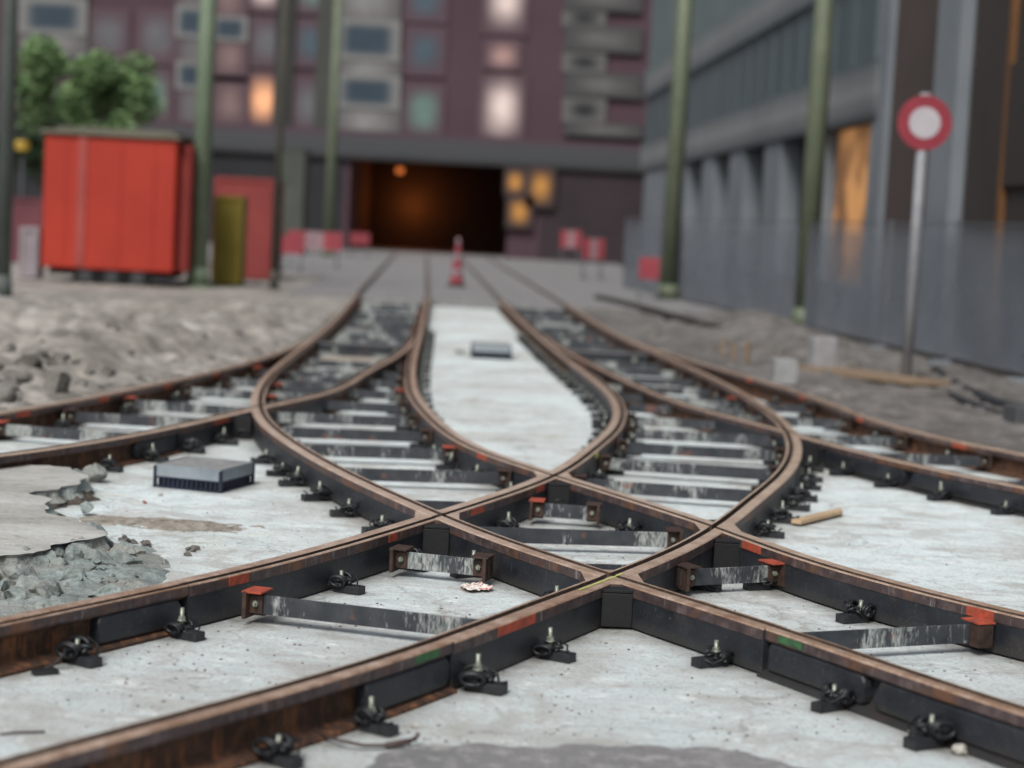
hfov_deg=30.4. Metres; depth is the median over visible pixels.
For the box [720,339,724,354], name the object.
wood stake
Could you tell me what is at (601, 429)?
rail clip
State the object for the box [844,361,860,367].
dirt clod
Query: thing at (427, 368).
rail clip
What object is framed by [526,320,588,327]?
tie bar
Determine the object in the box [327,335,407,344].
tie bar
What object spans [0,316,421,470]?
grooved rail
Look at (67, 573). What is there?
concrete chunk
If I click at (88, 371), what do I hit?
dirt clod
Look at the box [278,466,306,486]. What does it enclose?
rail clip
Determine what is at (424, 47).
window
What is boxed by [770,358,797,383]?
utility box
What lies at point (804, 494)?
rail clip
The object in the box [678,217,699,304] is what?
fence panel
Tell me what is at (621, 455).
rail clip
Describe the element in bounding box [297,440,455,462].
tie bar
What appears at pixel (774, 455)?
tie bar
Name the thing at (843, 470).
rail clip
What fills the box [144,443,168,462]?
rail clip
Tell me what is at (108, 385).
dirt clod
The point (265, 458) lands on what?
rail clip
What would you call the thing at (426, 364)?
rail clip
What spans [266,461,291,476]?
rail clip
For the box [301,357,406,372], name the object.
tie bar
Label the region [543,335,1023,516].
grooved rail
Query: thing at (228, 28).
window
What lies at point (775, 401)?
rail clip
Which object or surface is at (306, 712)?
grooved rail
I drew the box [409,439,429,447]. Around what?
rail clip
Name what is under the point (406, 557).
tie bar
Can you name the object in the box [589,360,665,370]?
tie bar
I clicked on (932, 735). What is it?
rail clip
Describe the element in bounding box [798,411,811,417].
rail clip
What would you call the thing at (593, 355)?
bar
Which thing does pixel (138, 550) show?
concrete chunk
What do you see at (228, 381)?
tie bar
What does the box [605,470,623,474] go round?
rail clip
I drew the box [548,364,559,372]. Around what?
rail clip
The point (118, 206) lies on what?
site trailer
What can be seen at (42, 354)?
dirt clod
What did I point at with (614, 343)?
tie bar
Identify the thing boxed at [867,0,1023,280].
brick building
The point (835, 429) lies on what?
rail clip
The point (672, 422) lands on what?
tie bar
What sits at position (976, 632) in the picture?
tie bar
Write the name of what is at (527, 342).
rail clip
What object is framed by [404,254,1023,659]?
grooved rail
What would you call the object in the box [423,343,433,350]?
rail clip
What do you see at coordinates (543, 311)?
tie bar
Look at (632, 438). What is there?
rail clip
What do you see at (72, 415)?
tie bar
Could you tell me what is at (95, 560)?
concrete chunk
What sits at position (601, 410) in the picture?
rail clip
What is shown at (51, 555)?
concrete chunk
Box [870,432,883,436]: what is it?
rail clip
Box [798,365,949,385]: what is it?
timber board
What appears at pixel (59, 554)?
concrete chunk
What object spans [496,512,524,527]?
rail clip
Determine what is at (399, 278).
road
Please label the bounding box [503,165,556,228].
lit shop window
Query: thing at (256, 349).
dirt clod
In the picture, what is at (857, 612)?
rail clip
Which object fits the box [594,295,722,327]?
kerb
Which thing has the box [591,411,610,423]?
rail clip
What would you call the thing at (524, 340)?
rail clip
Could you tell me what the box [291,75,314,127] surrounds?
window
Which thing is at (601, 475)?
rail clip
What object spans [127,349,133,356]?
dirt clod
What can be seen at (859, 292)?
fence panel
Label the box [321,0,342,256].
tram pole
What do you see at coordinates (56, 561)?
concrete chunk
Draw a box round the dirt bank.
[0,263,349,410]
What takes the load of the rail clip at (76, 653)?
on the concrete slab
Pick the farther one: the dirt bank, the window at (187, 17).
the window at (187, 17)
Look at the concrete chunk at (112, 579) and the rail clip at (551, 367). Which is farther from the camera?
the rail clip at (551, 367)
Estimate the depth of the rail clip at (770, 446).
16.87 m
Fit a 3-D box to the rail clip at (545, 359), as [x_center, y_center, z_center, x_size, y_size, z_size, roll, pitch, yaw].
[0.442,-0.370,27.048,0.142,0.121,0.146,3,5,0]
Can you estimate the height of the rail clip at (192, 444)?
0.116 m
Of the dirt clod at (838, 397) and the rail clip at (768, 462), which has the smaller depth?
the rail clip at (768, 462)
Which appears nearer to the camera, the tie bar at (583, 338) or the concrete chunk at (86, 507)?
the concrete chunk at (86, 507)
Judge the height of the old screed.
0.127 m
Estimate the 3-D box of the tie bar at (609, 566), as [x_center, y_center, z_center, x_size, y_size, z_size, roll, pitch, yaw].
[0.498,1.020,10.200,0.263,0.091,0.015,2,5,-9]
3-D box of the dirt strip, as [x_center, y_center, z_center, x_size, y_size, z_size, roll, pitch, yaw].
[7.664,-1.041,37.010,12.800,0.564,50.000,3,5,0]
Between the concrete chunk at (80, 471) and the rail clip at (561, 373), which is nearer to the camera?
the concrete chunk at (80, 471)
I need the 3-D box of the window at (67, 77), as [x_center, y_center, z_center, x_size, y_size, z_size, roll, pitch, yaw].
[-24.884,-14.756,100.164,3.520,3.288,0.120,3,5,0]
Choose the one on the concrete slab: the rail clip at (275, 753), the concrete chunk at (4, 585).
the rail clip at (275, 753)
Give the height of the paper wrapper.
0.020 m
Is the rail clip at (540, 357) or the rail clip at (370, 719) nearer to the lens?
the rail clip at (370, 719)
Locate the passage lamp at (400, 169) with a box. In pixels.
[396,161,403,173]
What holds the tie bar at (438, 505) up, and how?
attached to the grooved rail at (990, 727)
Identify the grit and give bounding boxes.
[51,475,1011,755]
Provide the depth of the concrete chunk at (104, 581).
9.49 m
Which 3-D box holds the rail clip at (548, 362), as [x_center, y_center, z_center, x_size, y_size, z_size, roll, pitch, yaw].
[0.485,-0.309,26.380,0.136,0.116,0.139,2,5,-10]
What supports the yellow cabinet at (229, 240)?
on the ground
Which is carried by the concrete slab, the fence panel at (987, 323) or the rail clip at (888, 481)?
the rail clip at (888, 481)
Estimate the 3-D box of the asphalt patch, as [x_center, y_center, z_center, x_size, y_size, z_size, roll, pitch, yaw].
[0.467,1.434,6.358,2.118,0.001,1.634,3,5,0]
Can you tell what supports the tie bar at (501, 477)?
attached to the grooved rail at (990, 727)
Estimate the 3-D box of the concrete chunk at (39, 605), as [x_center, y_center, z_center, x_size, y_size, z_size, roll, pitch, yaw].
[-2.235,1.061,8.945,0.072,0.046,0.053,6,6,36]
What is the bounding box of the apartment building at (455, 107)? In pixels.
[0,0,651,266]
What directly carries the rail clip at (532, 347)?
on the concrete slab
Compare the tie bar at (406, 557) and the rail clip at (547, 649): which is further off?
the tie bar at (406, 557)
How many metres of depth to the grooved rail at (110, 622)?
9.44 m
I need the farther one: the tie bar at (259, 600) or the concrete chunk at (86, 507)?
the concrete chunk at (86, 507)
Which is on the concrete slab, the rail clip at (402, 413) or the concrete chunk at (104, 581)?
the rail clip at (402, 413)
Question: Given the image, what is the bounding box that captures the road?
[208,243,721,313]
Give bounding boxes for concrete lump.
[455,349,463,353]
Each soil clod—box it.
[142,540,150,545]
[183,551,191,555]
[190,545,199,549]
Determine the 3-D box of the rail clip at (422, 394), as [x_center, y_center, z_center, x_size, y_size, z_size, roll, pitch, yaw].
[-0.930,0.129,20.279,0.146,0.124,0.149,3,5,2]
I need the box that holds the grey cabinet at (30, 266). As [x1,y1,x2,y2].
[18,227,43,278]
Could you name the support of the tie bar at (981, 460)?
attached to the grooved rail at (978, 492)
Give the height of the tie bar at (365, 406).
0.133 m
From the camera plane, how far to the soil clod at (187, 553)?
10.57 m
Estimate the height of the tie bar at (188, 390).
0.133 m
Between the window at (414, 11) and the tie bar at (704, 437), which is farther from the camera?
the window at (414, 11)
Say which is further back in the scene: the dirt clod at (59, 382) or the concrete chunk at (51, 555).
the dirt clod at (59, 382)
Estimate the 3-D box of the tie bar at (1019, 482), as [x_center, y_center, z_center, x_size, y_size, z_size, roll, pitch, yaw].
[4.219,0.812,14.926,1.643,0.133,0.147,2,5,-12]
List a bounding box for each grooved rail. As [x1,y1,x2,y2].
[0,258,626,677]
[0,258,801,767]
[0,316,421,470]
[0,330,329,440]
[250,253,1023,767]
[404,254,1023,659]
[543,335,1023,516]
[629,339,1023,480]
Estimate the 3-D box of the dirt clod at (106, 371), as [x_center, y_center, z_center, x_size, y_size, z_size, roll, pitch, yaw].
[-4.067,-0.109,18.904,0.167,0.139,0.169,5,5,25]
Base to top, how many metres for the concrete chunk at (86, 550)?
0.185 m
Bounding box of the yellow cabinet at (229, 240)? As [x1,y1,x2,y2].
[211,195,247,285]
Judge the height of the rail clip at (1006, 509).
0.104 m
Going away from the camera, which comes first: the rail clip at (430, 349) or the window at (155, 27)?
the rail clip at (430, 349)
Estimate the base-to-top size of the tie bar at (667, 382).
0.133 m
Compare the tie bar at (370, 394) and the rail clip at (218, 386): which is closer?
the tie bar at (370, 394)
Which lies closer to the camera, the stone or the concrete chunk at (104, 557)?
the stone
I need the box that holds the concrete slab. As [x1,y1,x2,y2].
[0,306,1023,767]
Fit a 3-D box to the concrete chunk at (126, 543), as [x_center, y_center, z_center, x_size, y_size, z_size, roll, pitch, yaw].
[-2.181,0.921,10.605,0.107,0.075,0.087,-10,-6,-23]
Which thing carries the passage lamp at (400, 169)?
hanging from the apartment building at (455, 107)
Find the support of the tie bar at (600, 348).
attached to the grooved rail at (306, 712)
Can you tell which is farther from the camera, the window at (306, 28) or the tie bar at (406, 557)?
the window at (306, 28)
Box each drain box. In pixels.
[153,456,254,493]
[471,341,511,359]
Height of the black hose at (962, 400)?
0.095 m
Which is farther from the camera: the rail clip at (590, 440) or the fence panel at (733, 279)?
the fence panel at (733, 279)
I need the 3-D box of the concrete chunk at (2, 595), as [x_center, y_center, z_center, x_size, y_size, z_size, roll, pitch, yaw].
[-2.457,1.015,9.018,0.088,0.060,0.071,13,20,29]
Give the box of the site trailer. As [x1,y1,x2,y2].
[40,126,195,285]
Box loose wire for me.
[0,730,44,734]
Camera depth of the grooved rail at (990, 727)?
8.65 m
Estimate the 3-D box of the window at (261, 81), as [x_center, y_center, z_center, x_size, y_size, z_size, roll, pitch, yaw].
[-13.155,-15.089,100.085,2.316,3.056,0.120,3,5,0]
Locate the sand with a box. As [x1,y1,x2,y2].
[77,515,263,532]
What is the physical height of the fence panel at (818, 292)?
2.380 m
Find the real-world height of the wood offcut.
0.028 m
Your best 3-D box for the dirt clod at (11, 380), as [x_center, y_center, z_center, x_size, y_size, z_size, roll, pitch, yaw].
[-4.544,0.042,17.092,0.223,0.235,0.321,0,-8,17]
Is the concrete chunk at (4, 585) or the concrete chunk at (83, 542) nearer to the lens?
the concrete chunk at (4, 585)
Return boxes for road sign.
[897,92,951,375]
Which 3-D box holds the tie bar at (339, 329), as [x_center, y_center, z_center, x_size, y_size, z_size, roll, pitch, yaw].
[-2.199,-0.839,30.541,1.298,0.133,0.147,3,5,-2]
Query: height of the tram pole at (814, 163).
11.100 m
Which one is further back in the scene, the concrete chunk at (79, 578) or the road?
the road
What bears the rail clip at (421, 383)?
on the concrete slab
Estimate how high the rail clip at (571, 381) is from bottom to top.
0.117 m
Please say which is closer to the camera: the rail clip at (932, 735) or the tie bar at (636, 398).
the rail clip at (932, 735)
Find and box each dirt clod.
[0,343,16,352]
[0,383,17,403]
[1,376,21,385]
[2,369,29,382]
[11,386,20,391]
[14,355,42,367]
[16,390,22,400]
[24,372,33,380]
[28,351,51,359]
[42,372,71,392]
[54,352,69,360]
[71,358,80,364]
[73,379,87,386]
[82,367,94,375]
[99,366,115,376]
[104,383,112,387]
[105,322,118,329]
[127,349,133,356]
[136,375,147,381]
[207,355,214,359]
[230,351,243,356]
[233,331,243,334]
[251,347,262,353]
[774,350,783,354]
[828,394,844,399]
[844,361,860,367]
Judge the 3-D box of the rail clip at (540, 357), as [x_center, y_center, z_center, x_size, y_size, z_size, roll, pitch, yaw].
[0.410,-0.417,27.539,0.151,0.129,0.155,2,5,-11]
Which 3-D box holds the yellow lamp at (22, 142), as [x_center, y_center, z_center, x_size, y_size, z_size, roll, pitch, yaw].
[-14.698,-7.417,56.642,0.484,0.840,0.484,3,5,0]
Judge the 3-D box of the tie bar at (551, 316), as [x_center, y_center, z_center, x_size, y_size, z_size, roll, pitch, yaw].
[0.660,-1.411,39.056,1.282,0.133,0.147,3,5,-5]
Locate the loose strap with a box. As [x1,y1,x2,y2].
[31,642,84,676]
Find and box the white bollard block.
[807,336,837,366]
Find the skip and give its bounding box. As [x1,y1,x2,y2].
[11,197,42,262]
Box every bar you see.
[0,420,128,440]
[63,408,194,426]
[124,396,247,414]
[181,384,309,399]
[221,375,342,388]
[241,586,478,634]
[253,366,360,378]
[266,395,408,414]
[272,383,404,400]
[275,423,432,445]
[277,412,418,427]
[282,372,404,388]
[291,365,405,379]
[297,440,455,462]
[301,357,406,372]
[310,349,408,361]
[317,341,409,354]
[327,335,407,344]
[331,331,410,340]
[336,326,414,335]
[336,463,511,486]
[340,322,416,330]
[344,317,417,326]
[347,314,419,321]
[350,310,419,317]
[354,305,420,313]
[357,301,421,308]
[389,544,494,581]
[415,500,465,509]
[480,527,684,547]
[512,307,567,314]
[516,311,574,319]
[521,316,582,323]
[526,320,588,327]
[529,497,602,524]
[530,324,594,331]
[535,328,601,336]
[539,332,610,341]
[553,339,619,346]
[562,345,630,351]
[569,349,648,362]
[572,474,758,501]
[580,364,683,378]
[588,564,624,569]
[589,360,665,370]
[591,372,701,387]
[598,454,779,479]
[605,382,717,396]
[615,391,736,402]
[616,438,785,462]
[622,400,752,414]
[624,425,774,445]
[626,413,769,429]
[676,559,785,591]
[677,399,814,415]
[728,414,850,431]
[801,617,995,648]
[804,434,907,449]
[870,452,992,469]
[998,480,1023,485]
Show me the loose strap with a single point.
(51, 669)
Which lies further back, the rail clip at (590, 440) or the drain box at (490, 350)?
the drain box at (490, 350)
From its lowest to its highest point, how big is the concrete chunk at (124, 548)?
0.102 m
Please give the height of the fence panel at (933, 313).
2.380 m
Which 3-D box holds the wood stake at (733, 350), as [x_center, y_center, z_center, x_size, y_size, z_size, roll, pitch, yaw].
[3.227,-0.388,27.543,0.056,0.400,0.056,1,5,-17]
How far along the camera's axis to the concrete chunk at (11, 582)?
9.33 m
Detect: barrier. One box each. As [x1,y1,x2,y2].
[281,235,302,270]
[287,229,341,267]
[349,232,369,256]
[560,229,580,264]
[579,237,604,279]
[636,256,659,300]
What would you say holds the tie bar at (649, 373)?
attached to the grooved rail at (306, 712)
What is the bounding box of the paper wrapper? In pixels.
[460,582,491,590]
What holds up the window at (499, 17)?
in the apartment building at (455, 107)
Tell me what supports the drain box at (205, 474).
on the concrete slab
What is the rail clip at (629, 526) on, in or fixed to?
on the concrete slab
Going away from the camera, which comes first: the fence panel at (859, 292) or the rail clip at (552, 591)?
the rail clip at (552, 591)
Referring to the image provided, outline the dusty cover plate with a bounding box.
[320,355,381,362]
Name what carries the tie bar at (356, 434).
attached to the grooved rail at (990, 727)
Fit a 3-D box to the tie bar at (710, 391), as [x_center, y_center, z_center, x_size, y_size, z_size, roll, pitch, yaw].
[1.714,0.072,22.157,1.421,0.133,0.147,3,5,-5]
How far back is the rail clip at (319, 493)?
12.83 m
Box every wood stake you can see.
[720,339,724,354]
[731,344,735,359]
[744,341,750,362]
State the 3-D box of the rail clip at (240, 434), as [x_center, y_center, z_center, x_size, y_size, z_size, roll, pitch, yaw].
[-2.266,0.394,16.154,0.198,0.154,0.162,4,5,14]
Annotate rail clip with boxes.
[53,414,77,428]
[55,635,101,668]
[100,454,123,472]
[119,404,138,414]
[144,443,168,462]
[164,607,204,641]
[170,391,188,402]
[182,438,205,453]
[214,382,221,388]
[214,427,238,445]
[237,429,253,439]
[250,449,274,463]
[251,732,302,767]
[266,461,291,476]
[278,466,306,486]
[301,481,331,501]
[327,570,364,595]
[329,498,358,516]
[352,696,398,737]
[361,515,395,532]
[394,410,409,416]
[395,427,411,430]
[409,426,419,431]
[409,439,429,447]
[409,547,426,571]
[418,369,430,379]
[418,374,430,384]
[418,379,429,389]
[418,385,431,396]
[419,364,430,374]
[420,361,430,369]
[420,390,431,401]
[421,352,431,361]
[421,357,431,366]
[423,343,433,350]
[423,346,432,354]
[423,396,432,408]
[425,334,434,341]
[435,452,458,469]
[450,550,475,578]
[457,653,507,695]
[468,465,484,471]
[496,482,515,491]
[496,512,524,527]
[519,335,526,342]
[521,338,529,345]
[526,343,534,350]
[529,346,537,353]
[532,349,541,356]
[532,627,575,663]
[534,351,543,359]
[538,354,547,362]
[541,358,551,365]
[541,585,558,596]
[546,362,555,369]
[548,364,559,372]
[553,368,563,376]
[557,371,569,381]
[563,377,574,385]
[567,380,578,389]
[572,384,584,394]
[578,390,590,400]
[581,393,595,404]
[586,399,600,410]
[588,432,602,443]
[590,405,604,416]
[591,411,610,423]
[591,469,613,479]
[592,415,610,428]
[592,422,608,435]
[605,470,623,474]
[610,518,641,530]
[612,450,633,459]
[624,434,644,442]
[625,439,641,455]
[628,422,643,428]
[691,640,734,668]
[693,584,721,591]
[713,392,720,398]
[743,577,775,590]
[756,519,784,538]
[762,441,782,449]
[763,461,780,464]
[767,396,780,403]
[772,501,798,524]
[785,495,810,511]
[792,483,817,502]
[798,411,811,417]
[799,477,821,490]
[800,468,822,482]
[801,456,823,472]
[810,682,855,713]
[824,428,837,430]
[829,462,852,475]
[835,599,876,623]
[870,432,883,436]
[873,473,897,487]
[903,714,957,750]
[926,481,952,500]
[937,450,955,465]
[990,500,1014,514]
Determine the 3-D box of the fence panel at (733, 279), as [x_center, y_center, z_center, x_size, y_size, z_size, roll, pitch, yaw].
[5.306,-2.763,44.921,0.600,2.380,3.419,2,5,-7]
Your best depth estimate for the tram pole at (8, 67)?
34.21 m
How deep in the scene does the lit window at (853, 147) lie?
43.99 m
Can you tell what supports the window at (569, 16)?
in the apartment building at (455, 107)
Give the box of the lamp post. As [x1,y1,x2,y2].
[20,154,23,196]
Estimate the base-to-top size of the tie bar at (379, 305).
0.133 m
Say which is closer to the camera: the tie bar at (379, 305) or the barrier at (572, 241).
the tie bar at (379, 305)
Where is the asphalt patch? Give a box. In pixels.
[366,743,800,767]
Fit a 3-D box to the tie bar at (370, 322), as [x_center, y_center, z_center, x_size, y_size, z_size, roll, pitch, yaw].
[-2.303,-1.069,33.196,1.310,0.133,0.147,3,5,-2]
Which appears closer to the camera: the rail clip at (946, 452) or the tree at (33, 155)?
the rail clip at (946, 452)
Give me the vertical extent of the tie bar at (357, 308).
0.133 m
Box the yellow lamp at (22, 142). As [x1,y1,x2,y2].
[15,123,30,151]
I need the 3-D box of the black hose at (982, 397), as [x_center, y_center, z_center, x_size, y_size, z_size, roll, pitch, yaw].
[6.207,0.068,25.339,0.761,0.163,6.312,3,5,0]
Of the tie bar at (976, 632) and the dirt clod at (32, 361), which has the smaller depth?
the tie bar at (976, 632)
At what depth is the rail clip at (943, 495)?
14.48 m
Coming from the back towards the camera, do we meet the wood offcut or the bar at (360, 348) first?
the bar at (360, 348)
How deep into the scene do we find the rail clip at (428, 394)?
20.91 m
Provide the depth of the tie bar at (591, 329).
34.23 m
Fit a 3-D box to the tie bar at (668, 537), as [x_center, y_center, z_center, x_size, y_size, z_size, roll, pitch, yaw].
[0.359,0.917,11.324,1.347,0.133,0.147,2,5,-8]
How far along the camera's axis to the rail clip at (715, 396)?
21.82 m
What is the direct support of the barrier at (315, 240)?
on the road
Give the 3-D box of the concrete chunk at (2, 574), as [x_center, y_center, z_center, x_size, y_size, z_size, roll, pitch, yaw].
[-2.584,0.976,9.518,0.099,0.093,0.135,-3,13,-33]
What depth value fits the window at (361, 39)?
99.51 m
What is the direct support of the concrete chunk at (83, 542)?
on the rubble
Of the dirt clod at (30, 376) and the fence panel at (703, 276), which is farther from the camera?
the fence panel at (703, 276)
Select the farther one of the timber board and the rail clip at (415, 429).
the timber board
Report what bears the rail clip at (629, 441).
on the concrete slab
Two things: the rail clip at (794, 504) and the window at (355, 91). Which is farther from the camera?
the window at (355, 91)
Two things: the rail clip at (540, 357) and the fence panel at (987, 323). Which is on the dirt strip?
the fence panel at (987, 323)
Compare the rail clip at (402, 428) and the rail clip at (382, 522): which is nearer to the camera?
the rail clip at (382, 522)
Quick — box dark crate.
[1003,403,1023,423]
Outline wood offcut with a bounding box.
[791,508,841,523]
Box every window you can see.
[15,76,77,111]
[18,0,88,35]
[88,7,130,61]
[133,67,174,120]
[135,7,175,65]
[175,5,198,37]
[175,60,196,89]
[215,16,248,41]
[248,16,275,68]
[248,70,273,125]
[249,0,276,12]
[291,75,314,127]
[294,18,317,68]
[296,0,318,14]
[338,74,400,109]
[340,18,401,61]
[401,82,446,134]
[402,0,448,24]
[402,24,447,77]
[476,69,527,138]
[481,0,529,36]
[482,37,523,73]
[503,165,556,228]
[562,9,606,26]
[562,51,606,72]
[562,96,606,122]
[830,125,870,268]
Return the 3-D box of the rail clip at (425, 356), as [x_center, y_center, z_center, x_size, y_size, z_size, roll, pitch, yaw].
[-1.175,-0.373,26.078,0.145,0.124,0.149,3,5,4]
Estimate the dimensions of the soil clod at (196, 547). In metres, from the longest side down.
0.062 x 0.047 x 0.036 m
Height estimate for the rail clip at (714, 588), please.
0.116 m
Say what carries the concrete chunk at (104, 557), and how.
on the rubble
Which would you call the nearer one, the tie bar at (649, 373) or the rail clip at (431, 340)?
the tie bar at (649, 373)
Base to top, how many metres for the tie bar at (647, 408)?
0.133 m
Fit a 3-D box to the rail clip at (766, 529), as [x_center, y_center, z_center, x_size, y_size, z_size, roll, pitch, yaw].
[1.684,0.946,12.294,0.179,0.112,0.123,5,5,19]
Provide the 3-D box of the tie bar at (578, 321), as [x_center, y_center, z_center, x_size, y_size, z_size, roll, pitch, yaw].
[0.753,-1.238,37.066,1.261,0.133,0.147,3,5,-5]
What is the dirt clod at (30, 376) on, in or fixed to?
on the dirt bank
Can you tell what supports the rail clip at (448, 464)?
on the concrete slab
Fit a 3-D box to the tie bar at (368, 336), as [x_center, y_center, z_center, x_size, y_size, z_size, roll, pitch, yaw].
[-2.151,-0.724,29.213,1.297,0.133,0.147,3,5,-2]
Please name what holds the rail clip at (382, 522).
on the concrete slab
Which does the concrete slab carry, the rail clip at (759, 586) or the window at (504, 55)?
the rail clip at (759, 586)
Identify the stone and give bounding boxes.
[952,743,967,754]
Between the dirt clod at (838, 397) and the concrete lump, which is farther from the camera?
the concrete lump
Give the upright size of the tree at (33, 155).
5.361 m
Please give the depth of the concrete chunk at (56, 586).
9.16 m
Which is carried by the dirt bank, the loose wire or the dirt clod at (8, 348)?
the dirt clod at (8, 348)
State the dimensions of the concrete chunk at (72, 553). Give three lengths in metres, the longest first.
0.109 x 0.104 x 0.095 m
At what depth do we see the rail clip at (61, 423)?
16.06 m
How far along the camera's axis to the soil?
12.20 m
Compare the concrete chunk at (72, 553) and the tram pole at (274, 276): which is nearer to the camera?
the concrete chunk at (72, 553)
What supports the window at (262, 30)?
in the apartment building at (455, 107)
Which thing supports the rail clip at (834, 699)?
on the concrete slab
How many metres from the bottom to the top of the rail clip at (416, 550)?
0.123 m
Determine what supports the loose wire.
on the concrete slab
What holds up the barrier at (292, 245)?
on the road
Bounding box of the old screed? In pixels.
[0,464,110,569]
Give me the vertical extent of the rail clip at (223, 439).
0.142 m
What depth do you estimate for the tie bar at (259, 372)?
21.73 m
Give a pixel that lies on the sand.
(169, 524)
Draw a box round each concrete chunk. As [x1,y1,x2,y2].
[0,569,6,579]
[0,581,9,591]
[0,591,5,599]
[1,577,14,585]
[4,563,37,579]
[4,586,30,600]
[15,574,39,588]
[22,546,49,566]
[27,578,63,594]
[33,602,46,608]
[35,583,59,598]
[44,550,57,560]
[49,557,67,566]
[55,551,63,557]
[58,568,86,580]
[62,581,68,586]
[63,545,83,560]
[67,543,91,557]
[70,537,88,545]
[74,469,88,483]
[74,576,83,581]
[80,501,93,513]
[82,463,107,482]
[83,561,96,570]
[84,521,107,534]
[88,549,119,565]
[88,583,121,597]
[91,556,101,563]
[100,579,109,584]
[101,576,117,581]
[105,538,112,546]
[107,550,141,564]
[111,543,134,555]
[120,541,132,547]
[134,547,145,553]
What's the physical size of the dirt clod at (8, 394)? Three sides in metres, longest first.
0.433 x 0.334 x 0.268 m
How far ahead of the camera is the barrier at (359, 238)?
85.89 m
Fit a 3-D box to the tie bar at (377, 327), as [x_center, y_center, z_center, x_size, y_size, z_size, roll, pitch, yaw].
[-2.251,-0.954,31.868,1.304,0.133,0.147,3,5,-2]
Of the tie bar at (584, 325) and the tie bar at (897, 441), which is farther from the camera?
the tie bar at (584, 325)
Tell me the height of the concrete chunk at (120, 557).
0.172 m
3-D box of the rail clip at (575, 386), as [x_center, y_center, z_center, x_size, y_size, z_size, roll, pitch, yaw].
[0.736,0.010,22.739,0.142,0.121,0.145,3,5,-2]
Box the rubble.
[0,543,170,616]
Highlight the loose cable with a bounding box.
[321,732,420,747]
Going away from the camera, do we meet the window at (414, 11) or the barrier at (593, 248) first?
the barrier at (593, 248)
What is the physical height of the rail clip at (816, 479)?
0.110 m
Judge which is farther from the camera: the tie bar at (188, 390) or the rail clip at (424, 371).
the rail clip at (424, 371)
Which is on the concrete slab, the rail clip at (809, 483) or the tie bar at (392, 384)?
the rail clip at (809, 483)
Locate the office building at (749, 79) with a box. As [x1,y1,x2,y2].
[640,0,884,268]
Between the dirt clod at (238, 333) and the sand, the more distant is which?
the dirt clod at (238, 333)
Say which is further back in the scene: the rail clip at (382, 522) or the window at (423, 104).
the window at (423, 104)
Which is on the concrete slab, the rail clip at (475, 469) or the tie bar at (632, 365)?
the rail clip at (475, 469)
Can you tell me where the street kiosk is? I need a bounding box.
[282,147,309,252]
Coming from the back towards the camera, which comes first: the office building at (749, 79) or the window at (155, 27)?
the window at (155, 27)
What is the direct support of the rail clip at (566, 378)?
on the concrete slab
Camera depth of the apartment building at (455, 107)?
99.93 m
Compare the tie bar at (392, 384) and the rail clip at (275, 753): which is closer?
the rail clip at (275, 753)
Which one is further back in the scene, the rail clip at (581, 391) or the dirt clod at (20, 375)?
the rail clip at (581, 391)
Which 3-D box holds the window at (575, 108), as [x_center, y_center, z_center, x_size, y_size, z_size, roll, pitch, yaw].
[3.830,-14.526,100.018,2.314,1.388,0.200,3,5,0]
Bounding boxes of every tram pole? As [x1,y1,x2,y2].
[0,0,17,296]
[179,0,216,288]
[267,0,288,290]
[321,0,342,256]
[657,0,692,299]
[791,0,834,330]
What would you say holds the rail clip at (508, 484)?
on the concrete slab
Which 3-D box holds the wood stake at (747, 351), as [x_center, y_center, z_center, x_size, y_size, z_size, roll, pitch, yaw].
[3.385,-0.382,27.154,0.060,0.470,0.060,0,6,-34]
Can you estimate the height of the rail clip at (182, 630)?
0.137 m
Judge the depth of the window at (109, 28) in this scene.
99.76 m
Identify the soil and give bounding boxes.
[49,490,111,550]
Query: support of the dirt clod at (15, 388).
on the dirt bank
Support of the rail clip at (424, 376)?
on the concrete slab
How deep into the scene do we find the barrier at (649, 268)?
49.96 m
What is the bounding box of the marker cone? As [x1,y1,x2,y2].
[447,238,464,286]
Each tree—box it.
[14,98,100,197]
[15,34,165,134]
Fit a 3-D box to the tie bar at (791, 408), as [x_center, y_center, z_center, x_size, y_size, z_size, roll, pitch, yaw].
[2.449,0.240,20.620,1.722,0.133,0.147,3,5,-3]
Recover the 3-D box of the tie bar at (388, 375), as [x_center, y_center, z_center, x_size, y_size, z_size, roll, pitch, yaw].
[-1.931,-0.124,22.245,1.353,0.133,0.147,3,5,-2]
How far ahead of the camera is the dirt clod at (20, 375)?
17.32 m
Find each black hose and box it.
[917,373,1002,413]
[930,366,1023,407]
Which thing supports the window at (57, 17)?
in the apartment building at (455, 107)
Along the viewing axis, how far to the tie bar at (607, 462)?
14.87 m
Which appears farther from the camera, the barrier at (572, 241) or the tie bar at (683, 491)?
the barrier at (572, 241)
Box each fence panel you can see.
[622,217,651,292]
[641,217,662,292]
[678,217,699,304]
[688,217,727,310]
[716,218,753,310]
[748,218,791,317]
[786,218,845,335]
[830,219,900,350]
[883,219,967,364]
[948,220,1023,384]
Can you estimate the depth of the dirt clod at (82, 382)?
17.75 m
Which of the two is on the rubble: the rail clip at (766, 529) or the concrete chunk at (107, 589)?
the concrete chunk at (107, 589)
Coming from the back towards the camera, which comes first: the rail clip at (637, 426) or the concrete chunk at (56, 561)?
the rail clip at (637, 426)
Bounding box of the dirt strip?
[578,290,1023,452]
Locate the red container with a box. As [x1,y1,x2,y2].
[211,176,283,280]
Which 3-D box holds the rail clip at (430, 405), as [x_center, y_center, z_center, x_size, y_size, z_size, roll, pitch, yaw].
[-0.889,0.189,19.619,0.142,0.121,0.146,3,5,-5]
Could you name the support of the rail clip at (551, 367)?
on the concrete slab

